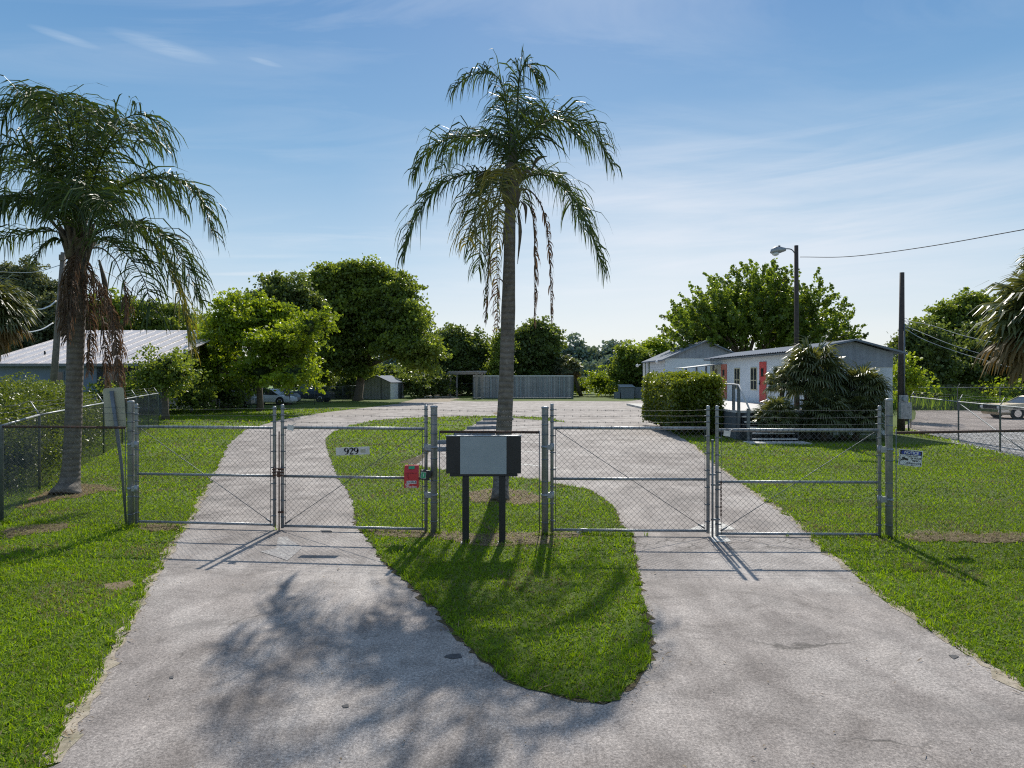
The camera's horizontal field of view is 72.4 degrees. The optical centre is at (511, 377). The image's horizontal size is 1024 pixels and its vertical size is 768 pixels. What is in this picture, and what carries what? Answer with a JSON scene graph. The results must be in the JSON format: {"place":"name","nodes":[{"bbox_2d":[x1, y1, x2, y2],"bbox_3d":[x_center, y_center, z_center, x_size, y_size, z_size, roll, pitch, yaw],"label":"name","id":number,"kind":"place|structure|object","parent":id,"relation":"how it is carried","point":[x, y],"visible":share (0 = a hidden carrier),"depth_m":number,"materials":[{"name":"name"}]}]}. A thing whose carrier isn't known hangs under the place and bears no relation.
{"place":"outdoors","nodes":[
{"label":"outdoors","id":0,"kind":"place"},
{"bbox_2d":[400,393,465,402],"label":"sandy track","id":1,"kind":"structure","parent":0,"point":[436,398],"depth_m":79.26,"materials":[{"name":"beige sand"}]},
{"bbox_2d":[0,385,1023,767],"bbox_3d":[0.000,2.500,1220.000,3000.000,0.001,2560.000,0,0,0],"label":"ground","id":2,"kind":"structure","parent":0,"point":[366,403],"depth_m":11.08,"materials":[{"name":"green plant"}]},
{"bbox_2d":[0,274,45,361],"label":"fan palm","id":3,"kind":"object","parent":2,"relation":"on","point":[13,310],"visible":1,"depth_m":18.28,"materials":[{"name":"green plant"}]},
{"bbox_2d":[0,254,57,306],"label":"pine tree","id":4,"kind":"object","parent":2,"relation":"on","point":[36,283],"visible":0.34,"depth_m":90.54,"materials":[{"name":"green plant"}]},
{"bbox_2d":[1,523,73,537],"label":"bare soil strip","id":5,"kind":"object","parent":2,"relation":"on","point":[21,530],"visible":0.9,"depth_m":11.40,"materials":[{"name":"brown soil"}]},
{"bbox_2d":[0,374,82,470],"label":"shrub","id":6,"kind":"object","parent":2,"relation":"on","point":[13,394],"visible":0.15,"depth_m":19.12,"materials":[{"name":"green plant"}]},
{"bbox_2d":[0,288,88,354],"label":"broadleaf tree","id":7,"kind":"object","parent":2,"relation":"on","point":[47,318],"visible":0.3,"depth_m":72.19,"materials":[{"name":"green plant"}]},
{"bbox_2d":[0,381,94,489],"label":"shrub","id":8,"kind":"object","parent":2,"relation":"on","point":[10,415],"visible":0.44,"depth_m":16.43,"materials":[{"name":"green plant"}]},
{"bbox_2d":[0,369,102,455],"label":"shrub","id":9,"kind":"object","parent":2,"relation":"on","point":[46,394],"visible":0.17,"depth_m":22.00,"materials":[{"name":"green plant"}]},
{"bbox_2d":[3,372,109,446],"bbox_3d":[-17.006,1.367,24.960,4.551,3.223,5.094,0,0,0],"label":"shrub","id":10,"kind":"object","parent":2,"relation":"on","point":[58,387],"visible":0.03,"depth_m":25.27,"materials":[{"name":"green plant"}]},
{"bbox_2d":[50,252,65,385],"bbox_3d":[-24.733,-2.141,37.975,1.014,9.310,0.417,0,0,8],"label":"utility pole","id":11,"kind":"object","parent":2,"relation":"on","point":[55,358],"visible":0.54,"depth_m":37.87,"materials":[{"name":"grey wood"}]},
{"bbox_2d":[0,406,125,523],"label":"chain link fence","id":12,"kind":"object","parent":2,"relation":"on","point":[2,473],"visible":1,"depth_m":11.92,"materials":[{"name":"metal"}]},
{"bbox_2d":[16,484,114,508],"bbox_3d":[-9.312,2.492,14.907,1.516,0.001,3.346,0,0,-15],"label":"palm litter ring","id":13,"kind":"object","parent":2,"relation":"on","point":[83,485],"visible":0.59,"depth_m":14.78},
{"bbox_2d":[0,388,158,515],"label":"chain link fence","id":14,"kind":"object","parent":2,"relation":"on","point":[38,416],"visible":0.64,"depth_m":15.99,"materials":[{"name":"metal"}]},
{"bbox_2d":[83,376,141,410],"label":"bush","id":15,"kind":"object","parent":2,"relation":"on","point":[98,388],"visible":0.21,"depth_m":43.22,"materials":[{"name":"green plant"}]},
{"bbox_2d":[103,387,126,522],"bbox_3d":[-6.791,1.344,12.023,0.506,2.356,0.126,0,0,12],"label":"leaning sign","id":16,"kind":"object","parent":2,"relation":"on","point":[113,397],"visible":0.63,"depth_m":12.05,"materials":[{"name":"metal"}]},
{"bbox_2d":[0,74,231,494],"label":"palm tree","id":17,"kind":"object","parent":2,"relation":"on","point":[72,198],"visible":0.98,"depth_m":14.72,"materials":[{"name":"green plant"}]},
{"bbox_2d":[104,580,135,589],"bbox_3d":[-4.679,2.492,8.373,0.329,0.001,0.407,0,0,-35],"label":"bare soil patch","id":18,"kind":"object","parent":2,"relation":"on","point":[121,584],"visible":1,"depth_m":8.41,"materials":[{"name":"beige soil"}]},
{"bbox_2d":[0,330,241,414],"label":"long building","id":19,"kind":"structure","parent":2,"relation":"on","point":[36,359],"depth_m":48.06,"materials":[{"name":"metal"}]},
{"bbox_2d":[86,287,162,329],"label":"broadleaf tree","id":20,"kind":"object","parent":2,"relation":"on","point":[136,325],"visible":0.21,"depth_m":76.53,"materials":[{"name":"green plant"}]},
{"bbox_2d":[127,400,134,525],"bbox_3d":[-6.414,1.469,11.785,0.122,2.162,0.125,0,0,0],"label":"gate post","id":21,"kind":"object","parent":2,"relation":"on","point":[130,461],"visible":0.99,"depth_m":11.74,"materials":[{"name":"metal"}]},
{"bbox_2d":[127,404,276,526],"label":"chain link gate","id":22,"kind":"structure","parent":21,"relation":"attached to","point":[135,445],"depth_m":11.59,"materials":[{"name":"metal"}]},
{"bbox_2d":[108,375,185,410],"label":"bush","id":23,"kind":"object","parent":2,"relation":"on","point":[171,397],"visible":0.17,"depth_m":45.56,"materials":[{"name":"green plant"}]},
{"bbox_2d":[130,298,198,329],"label":"broadleaf tree","id":24,"kind":"object","parent":2,"relation":"on","point":[156,323],"visible":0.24,"depth_m":78.37,"materials":[{"name":"green plant"}]},
{"bbox_2d":[122,342,211,419],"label":"tree","id":25,"kind":"object","parent":2,"relation":"on","point":[172,366],"visible":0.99,"depth_m":40.50,"materials":[{"name":"green plant"}]},
{"bbox_2d":[169,372,222,413],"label":"bush","id":26,"kind":"object","parent":2,"relation":"on","point":[193,398],"visible":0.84,"depth_m":48.49,"materials":[{"name":"green plant"}]},
{"bbox_2d":[199,391,256,407],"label":"parked car","id":27,"kind":"object","parent":2,"relation":"on","point":[253,401],"visible":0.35,"depth_m":57.22,"materials":[{"name":"silver metal"}]},
{"bbox_2d":[210,380,252,410],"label":"bush","id":28,"kind":"object","parent":2,"relation":"on","point":[234,398],"visible":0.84,"depth_m":52.88,"materials":[{"name":"green plant"}]},
{"bbox_2d":[178,287,342,410],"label":"broadleaf tree","id":29,"kind":"object","parent":2,"relation":"on","point":[284,340],"visible":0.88,"depth_m":49.47,"materials":[{"name":"green plant"}]},
{"bbox_2d":[173,385,355,409],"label":"chain link fence","id":30,"kind":"object","parent":2,"relation":"on","point":[312,395],"visible":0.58,"depth_m":64.52,"materials":[{"name":"metal"}]},
{"bbox_2d":[254,389,296,404],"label":"parked car","id":31,"kind":"object","parent":2,"relation":"on","point":[275,399],"visible":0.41,"depth_m":63.43,"materials":[{"name":"white paint"}]},
{"bbox_2d":[239,269,336,404],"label":"broadleaf tree","id":32,"kind":"object","parent":2,"relation":"on","point":[281,288],"visible":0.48,"depth_m":63.12,"materials":[{"name":"green plant"}]},
{"bbox_2d":[291,384,334,401],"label":"parked car","id":33,"kind":"object","parent":2,"relation":"on","point":[309,396],"visible":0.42,"depth_m":70.74,"materials":[{"name":"paint"}]},
{"bbox_2d":[306,374,340,390],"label":"bush","id":34,"kind":"object","parent":2,"relation":"on","point":[324,379],"visible":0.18,"depth_m":77.65,"materials":[{"name":"green plant"}]},
{"bbox_2d":[301,253,452,400],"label":"broadleaf tree","id":35,"kind":"object","parent":2,"relation":"on","point":[379,307],"visible":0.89,"depth_m":73.62,"materials":[{"name":"green plant"}]},
{"bbox_2d":[363,375,403,398],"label":"shed","id":36,"kind":"structure","parent":2,"relation":"on","point":[384,387],"depth_m":80.35,"materials":[{"name":"grey metal"}]},
{"bbox_2d":[307,367,462,398],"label":"bush","id":37,"kind":"object","parent":2,"relation":"on","point":[423,384],"visible":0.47,"depth_m":84.47,"materials":[{"name":"green plant"}]},
{"bbox_2d":[269,357,590,392],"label":"hedgerow","id":38,"kind":"object","parent":2,"relation":"on","point":[389,369],"visible":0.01,"depth_m":105.55,"materials":[{"name":"green plant"}]},
{"bbox_2d":[430,405,437,532],"bbox_3d":[-1.250,1.499,11.218,0.122,2.102,0.125,0,0,0],"label":"gate post","id":39,"kind":"object","parent":2,"relation":"on","point":[434,458],"visible":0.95,"depth_m":11.17,"materials":[{"name":"metal"}]},
{"bbox_2d":[272,404,437,530],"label":"chain link gate","id":40,"kind":"structure","parent":39,"relation":"attached to","point":[427,494],"depth_m":11.32,"materials":[{"name":"metal"}]},
{"bbox_2d":[336,446,369,455],"bbox_3d":[-2.566,1.184,11.278,0.540,0.125,0.011,-2,0,0],"label":"number plate","id":41,"kind":"object","parent":40,"relation":"attached to","point":[352,450],"visible":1,"depth_m":11.28,"materials":[{"name":"white metal"}]},
{"bbox_2d":[404,463,418,487],"bbox_3d":[-1.598,1.562,11.155,0.225,0.386,0.139,0,0,0],"label":"key drop box","id":42,"kind":"object","parent":40,"relation":"hanging from","point":[411,476],"visible":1,"depth_m":11.10,"materials":[{"name":"red metal"}]},
{"bbox_2d":[425,322,492,395],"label":"broadleaf tree","id":43,"kind":"object","parent":2,"relation":"on","point":[469,351],"visible":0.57,"depth_m":93.84,"materials":[{"name":"green plant"}]},
{"bbox_2d":[439,410,539,532],"bbox_3d":[-0.362,1.494,11.162,1.613,1.972,0.048,0,0,4],"label":"chain link fence","id":44,"kind":"object","parent":2,"relation":"on","point":[503,432],"visible":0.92,"depth_m":11.14,"materials":[{"name":"metal"}]},
{"bbox_2d":[480,327,520,374],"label":"broadleaf tree","id":45,"kind":"object","parent":2,"relation":"on","point":[492,366],"visible":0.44,"depth_m":89.09,"materials":[{"name":"green plant"}]},
{"bbox_2d":[493,315,571,374],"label":"broadleaf tree","id":46,"kind":"object","parent":2,"relation":"on","point":[541,345],"visible":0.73,"depth_m":95.61,"materials":[{"name":"green plant"}]},
{"bbox_2d":[541,406,548,533],"bbox_3d":[0.524,1.504,11.111,0.122,2.092,0.125,0,0,0],"label":"gate post","id":47,"kind":"object","parent":2,"relation":"on","point":[544,459],"visible":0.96,"depth_m":11.06,"materials":[{"name":"metal"}]},
{"bbox_2d":[541,403,709,533],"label":"chain link gate","id":48,"kind":"structure","parent":47,"relation":"attached to","point":[550,447],"depth_m":11.04,"materials":[{"name":"metal"}]},
{"bbox_2d":[454,397,641,400],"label":"grass strip","id":49,"kind":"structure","parent":2,"relation":"on","point":[559,399],"depth_m":79.10,"materials":[{"name":"plant"}]},
{"bbox_2d":[447,371,486,398],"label":"pergola","id":50,"kind":"object","parent":49,"relation":"on","point":[456,373],"visible":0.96,"depth_m":82.40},
{"bbox_2d":[473,375,573,397],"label":"storage container","id":51,"kind":"object","parent":49,"relation":"on","point":[543,386],"visible":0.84,"depth_m":83.01,"materials":[{"name":"metal"}]},
{"bbox_2d":[614,384,634,397],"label":"dumpster","id":52,"kind":"object","parent":49,"relation":"on","point":[625,390],"visible":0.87,"depth_m":83.00,"materials":[{"name":"metal"}]},
{"bbox_2d":[551,354,570,374],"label":"fan palm","id":53,"kind":"object","parent":2,"relation":"on","point":[557,365],"visible":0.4,"depth_m":95.39,"materials":[{"name":"green plant"}]},
{"bbox_2d":[560,357,584,395],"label":"fan palm","id":54,"kind":"object","parent":2,"relation":"on","point":[571,366],"visible":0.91,"depth_m":92.59,"materials":[{"name":"green plant"}]},
{"bbox_2d":[574,353,615,377],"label":"distant woods","id":55,"kind":"object","parent":2,"relation":"on","point":[592,365],"visible":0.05,"depth_m":229.83,"materials":[{"name":"green plant"}]},
{"bbox_2d":[578,364,617,395],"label":"bush","id":56,"kind":"object","parent":2,"relation":"on","point":[598,380],"visible":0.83,"depth_m":91.67,"materials":[{"name":"green plant"}]},
{"bbox_2d":[560,332,677,362],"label":"distant woods","id":57,"kind":"object","parent":2,"relation":"on","point":[583,352],"visible":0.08,"depth_m":329.15,"materials":[{"name":"green plant"}]},
{"bbox_2d":[600,339,656,395],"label":"vine covered tree","id":58,"kind":"object","parent":2,"relation":"on","point":[623,368],"visible":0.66,"depth_m":86.24,"materials":[{"name":"green plant"}]},
{"bbox_2d":[634,336,676,355],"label":"broadleaf tree","id":59,"kind":"object","parent":2,"relation":"on","point":[649,343],"visible":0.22,"depth_m":93.64,"materials":[{"name":"green plant"}]},
{"bbox_2d":[638,368,726,433],"bbox_3d":[8.008,1.071,33.440,2.810,2.971,7.633,0,0,0],"label":"hedge","id":60,"kind":"object","parent":2,"relation":"on","point":[675,392],"visible":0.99,"depth_m":30.05,"materials":[{"name":"green plant"}]},
{"bbox_2d":[636,340,734,398],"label":"gabled building","id":61,"kind":"structure","parent":2,"relation":"on","point":[696,353],"depth_m":59.00,"materials":[{"name":"paint"}]},
{"bbox_2d":[655,258,868,351],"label":"broadleaf tree","id":62,"kind":"object","parent":2,"relation":"on","point":[754,306],"visible":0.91,"depth_m":60.40,"materials":[{"name":"green plant"}]},
{"bbox_2d":[705,383,832,440],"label":"deck","id":63,"kind":"structure","parent":2,"relation":"on","point":[732,411],"depth_m":28.36,"materials":[{"name":"metal"}]},
{"bbox_2d":[743,441,810,444],"bbox_3d":[10.050,2.475,26.550,2.300,0.050,0.900,0,0,0],"label":"stair pad","id":64,"kind":"object","parent":2,"relation":"on","point":[778,442],"visible":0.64,"depth_m":26.39,"materials":[{"name":"concrete"}]},
{"bbox_2d":[751,393,803,440],"bbox_3d":[10.416,1.553,27.629,2.062,1.961,2.141,0,0,0],"label":"fan palm","id":65,"kind":"object","parent":2,"relation":"on","point":[778,407],"visible":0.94,"depth_m":27.29,"materials":[{"name":"green plant"}]},
{"bbox_2d":[762,364,806,398],"bbox_3d":[11.209,0.988,28.801,1.900,3.050,1.927,0,0,0],"label":"fan palm","id":66,"kind":"object","parent":2,"relation":"on","point":[772,379],"visible":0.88,"depth_m":28.53,"materials":[{"name":"green plant"}]},
{"bbox_2d":[770,245,799,408],"bbox_3d":[11.659,-1.569,29.900,1.269,8.139,0.340,0,0,0],"label":"street lamp","id":67,"kind":"object","parent":2,"relation":"on","point":[776,250],"visible":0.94,"depth_m":29.82,"materials":[{"name":"grey metal"}]},
{"bbox_2d":[819,229,1023,257],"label":"cable","id":68,"kind":"object","parent":67,"relation":"attached to","point":[926,246],"visible":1,"depth_m":23.33,"materials":[{"name":"black rubber"},{"name":"metal"}]},
{"bbox_2d":[674,339,907,434],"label":"office building","id":69,"kind":"structure","parent":2,"relation":"on","point":[745,370],"depth_m":36.30,"materials":[{"name":"paint"}]},
{"bbox_2d":[750,367,756,389],"bbox_3d":[13.082,0.065,37.900,0.032,1.230,0.970,0,0,0],"label":"window","id":70,"kind":"structure","parent":69,"relation":"in","point":[753,370],"depth_m":37.87,"materials":[{"name":"white glass"}]},
{"bbox_2d":[759,362,765,401],"bbox_3d":[13.048,0.240,36.500,0.097,2.120,0.950,0,0,0],"label":"door","id":71,"kind":"structure","parent":69,"relation":"in","point":[762,365],"depth_m":36.49,"materials":[{"name":"red paint"}]},
{"bbox_2d":[771,334,853,408],"bbox_3d":[12.385,0.353,28.879,3.299,4.352,3.182,0,0,0],"label":"fan palm","id":72,"kind":"object","parent":2,"relation":"on","point":[806,360],"visible":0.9,"depth_m":28.20,"materials":[{"name":"green plant"}]},
{"bbox_2d":[795,387,860,440],"bbox_3d":[12.434,1.437,27.844,2.513,2.146,2.461,0,0,-38],"label":"fan palm","id":73,"kind":"object","parent":2,"relation":"on","point":[828,403],"visible":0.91,"depth_m":27.48,"materials":[{"name":"green plant"}]},
{"bbox_2d":[837,393,884,439],"bbox_3d":[14.003,1.538,28.013,2.349,2.159,2.306,0,0,0],"label":"fan palm","id":74,"kind":"object","parent":2,"relation":"on","point":[859,402],"visible":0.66,"depth_m":27.50,"materials":[{"name":"green plant"}]},
{"bbox_2d":[835,361,895,438],"bbox_3d":[14.299,0.921,28.587,2.732,3.294,2.758,0,0,0],"label":"fan palm","id":75,"kind":"object","parent":2,"relation":"on","point":[863,380],"visible":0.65,"depth_m":28.10,"materials":[{"name":"green plant"}]},
{"bbox_2d":[885,398,892,537],"bbox_3d":[5.891,1.439,10.938,0.122,2.222,0.125,0,0,0],"label":"gate post","id":76,"kind":"object","parent":2,"relation":"on","point":[888,465],"visible":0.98,"depth_m":10.89,"materials":[{"name":"metal"}]},
{"bbox_2d":[708,405,893,536],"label":"chain link gate","id":77,"kind":"structure","parent":76,"relation":"attached to","point":[880,450],"depth_m":10.95,"materials":[{"name":"metal"}]},
{"bbox_2d":[897,272,911,430],"bbox_3d":[18.163,-1.195,32.485,0.500,7.392,0.570,0,0,0],"label":"utility pole","id":78,"kind":"object","parent":2,"relation":"on","point":[904,409],"visible":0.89,"depth_m":32.48,"materials":[{"name":"brown wood"}]},
{"bbox_2d":[893,349,942,420],"bbox_3d":[22.711,0.497,40.067,3.442,4.205,2.730,0,0,0],"label":"tree","id":79,"kind":"object","parent":2,"relation":"on","point":[911,379],"visible":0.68,"depth_m":39.51,"materials":[{"name":"green plant"}]},
{"bbox_2d":[883,315,969,391],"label":"vine covered tree","id":80,"kind":"object","parent":2,"relation":"on","point":[937,361],"visible":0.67,"depth_m":60.48,"materials":[{"name":"green plant"}]},
{"bbox_2d":[908,287,1001,344],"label":"broadleaf tree","id":81,"kind":"object","parent":2,"relation":"on","point":[959,308],"visible":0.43,"depth_m":68.93,"materials":[{"name":"green plant"}]},
{"bbox_2d":[893,395,1016,409],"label":"tall weeds","id":82,"kind":"object","parent":2,"relation":"on","point":[970,399],"visible":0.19,"depth_m":54.08,"materials":[{"name":"green plant"}]},
{"bbox_2d":[893,384,1023,409],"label":"chain link fence","id":83,"kind":"object","parent":2,"relation":"on","point":[1000,387],"visible":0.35,"depth_m":52.78,"materials":[{"name":"metal"}]},
{"bbox_2d":[894,376,1023,401],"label":"bush","id":84,"kind":"object","parent":2,"relation":"on","point":[962,392],"visible":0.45,"depth_m":57.37,"materials":[{"name":"green plant"}]},
{"bbox_2d":[895,428,1023,536],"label":"chain link fence","id":85,"kind":"object","parent":2,"relation":"on","point":[954,431],"visible":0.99,"depth_m":11.13,"materials":[{"name":"metal"}]},
{"bbox_2d":[898,449,922,466],"bbox_3d":[6.251,1.263,10.977,0.365,0.250,0.011,6,0,0],"label":"notice sign","id":86,"kind":"object","parent":85,"relation":"attached to","point":[916,457],"visible":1,"depth_m":10.98,"materials":[{"name":"white paint"}]},
{"bbox_2d":[902,531,1023,542],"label":"bare soil strip","id":87,"kind":"object","parent":2,"relation":"on","point":[971,537],"visible":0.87,"depth_m":10.84,"materials":[{"name":"brown soil"}]},
{"bbox_2d":[910,391,1023,456],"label":"chain link fence","id":88,"kind":"object","parent":2,"relation":"on","point":[958,419],"visible":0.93,"depth_m":26.07,"materials":[{"name":"metal"}]},
{"bbox_2d":[930,432,1023,457],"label":"gravel lot","id":89,"kind":"structure","parent":2,"relation":"on","point":[993,442],"depth_m":27.73,"materials":[{"name":"grey gravel"}]},
{"bbox_2d":[946,300,1023,394],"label":"broadleaf tree","id":90,"kind":"object","parent":2,"relation":"on","point":[974,373],"visible":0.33,"depth_m":62.88,"materials":[{"name":"green plant"}]},
{"bbox_2d":[967,263,1023,388],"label":"fan palm","id":91,"kind":"object","parent":2,"relation":"on","point":[1007,322],"visible":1,"depth_m":19.04,"materials":[{"name":"green plant"}]},
{"bbox_2d":[0,0,1023,356],"label":"sky","id":92,"kind":"structure","parent":0,"point":[743,130],"materials":[{"name":"blue"}]},
{"bbox_2d":[50,400,1023,767],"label":"driveway","id":93,"kind":"structure","parent":0,"point":[772,644],"depth_m":6.17,"materials":[{"name":"concrete"}]},
{"bbox_2d":[39,487,210,766],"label":"sandy verge","id":94,"kind":"structure","parent":93,"relation":"on","point":[67,742],"depth_m":5.54,"materials":[{"name":"beige sand"}]},
{"bbox_2d":[260,536,302,559],"bbox_3d":[-3.357,2.491,10.254,0.598,0.001,1.435,0,0,0],"label":"painted arrow","id":95,"kind":"object","parent":93,"relation":"on","point":[284,548],"visible":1,"depth_m":10.14,"materials":[{"name":"paint"}]},
{"bbox_2d":[325,416,652,702],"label":"lawn island","id":96,"kind":"structure","parent":93,"relation":"on","point":[560,671],"depth_m":8.45,"materials":[{"name":"grass"}]},
{"bbox_2d":[369,529,582,545],"bbox_3d":[-0.619,2.484,10.900,3.558,0.001,1.125,0,0,6],"label":"bare soil strip","id":97,"kind":"object","parent":96,"relation":"on","point":[487,536],"visible":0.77,"depth_m":10.94,"materials":[{"name":"brown soil"}]},
{"bbox_2d":[446,435,521,543],"bbox_3d":[-0.425,1.685,10.540,1.137,1.629,0.180,0,0,0],"label":"signboard","id":98,"kind":"object","parent":97,"relation":"on","point":[468,456],"visible":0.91,"depth_m":10.48,"materials":[{"name":"black paint"}]},
{"bbox_2d":[469,489,541,504],"bbox_3d":[-0.194,2.484,14.626,1.563,0.001,2.104,0,0,-19],"label":"palm litter ring","id":99,"kind":"object","parent":96,"relation":"on","point":[528,497],"visible":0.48,"depth_m":14.49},
{"bbox_2d":[394,43,622,500],"bbox_3d":[-0.050,-2.199,14.894,4.658,9.827,4.910,0,0,13],"label":"palm tree","id":100,"kind":"object","parent":96,"relation":"on","point":[514,174],"visible":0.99,"depth_m":14.76,"materials":[{"name":"green plant"}]},
{"bbox_2d":[352,451,657,703],"bbox_3d":[-0.604,2.492,15.668,4.836,0.001,20.798,0,0,-4],"label":"soil edge","id":101,"kind":"object","parent":93,"relation":"on","point":[629,687],"visible":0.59,"depth_m":6.98,"materials":[{"name":"brown soil"}]},
{"bbox_2d":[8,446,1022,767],"bbox_3d":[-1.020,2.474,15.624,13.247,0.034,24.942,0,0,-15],"label":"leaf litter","id":102,"kind":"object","parent":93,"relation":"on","point":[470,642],"visible":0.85,"depth_m":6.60,"materials":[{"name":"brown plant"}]},
{"bbox_2d":[691,521,735,541],"bbox_3d":[3.287,2.491,11.363,0.803,0.001,1.579,0,0,0],"label":"painted arrow","id":103,"kind":"object","parent":93,"relation":"on","point":[721,538],"visible":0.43,"depth_m":11.40,"materials":[{"name":"paint"}]},
{"bbox_2d":[692,444,1023,690],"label":"sandy verge","id":104,"kind":"structure","parent":93,"relation":"on","point":[1003,678],"depth_m":7.24,"materials":[{"name":"beige sand"}]},
{"bbox_2d":[905,410,1023,430],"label":"side road","id":105,"kind":"structure","parent":0,"point":[954,423],"depth_m":39.63,"materials":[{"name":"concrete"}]},
{"bbox_2d":[977,395,1023,418],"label":"parked car","id":106,"kind":"object","parent":105,"relation":"on","point":[1019,402],"visible":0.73,"depth_m":42.35,"materials":[{"name":"beige paint"}]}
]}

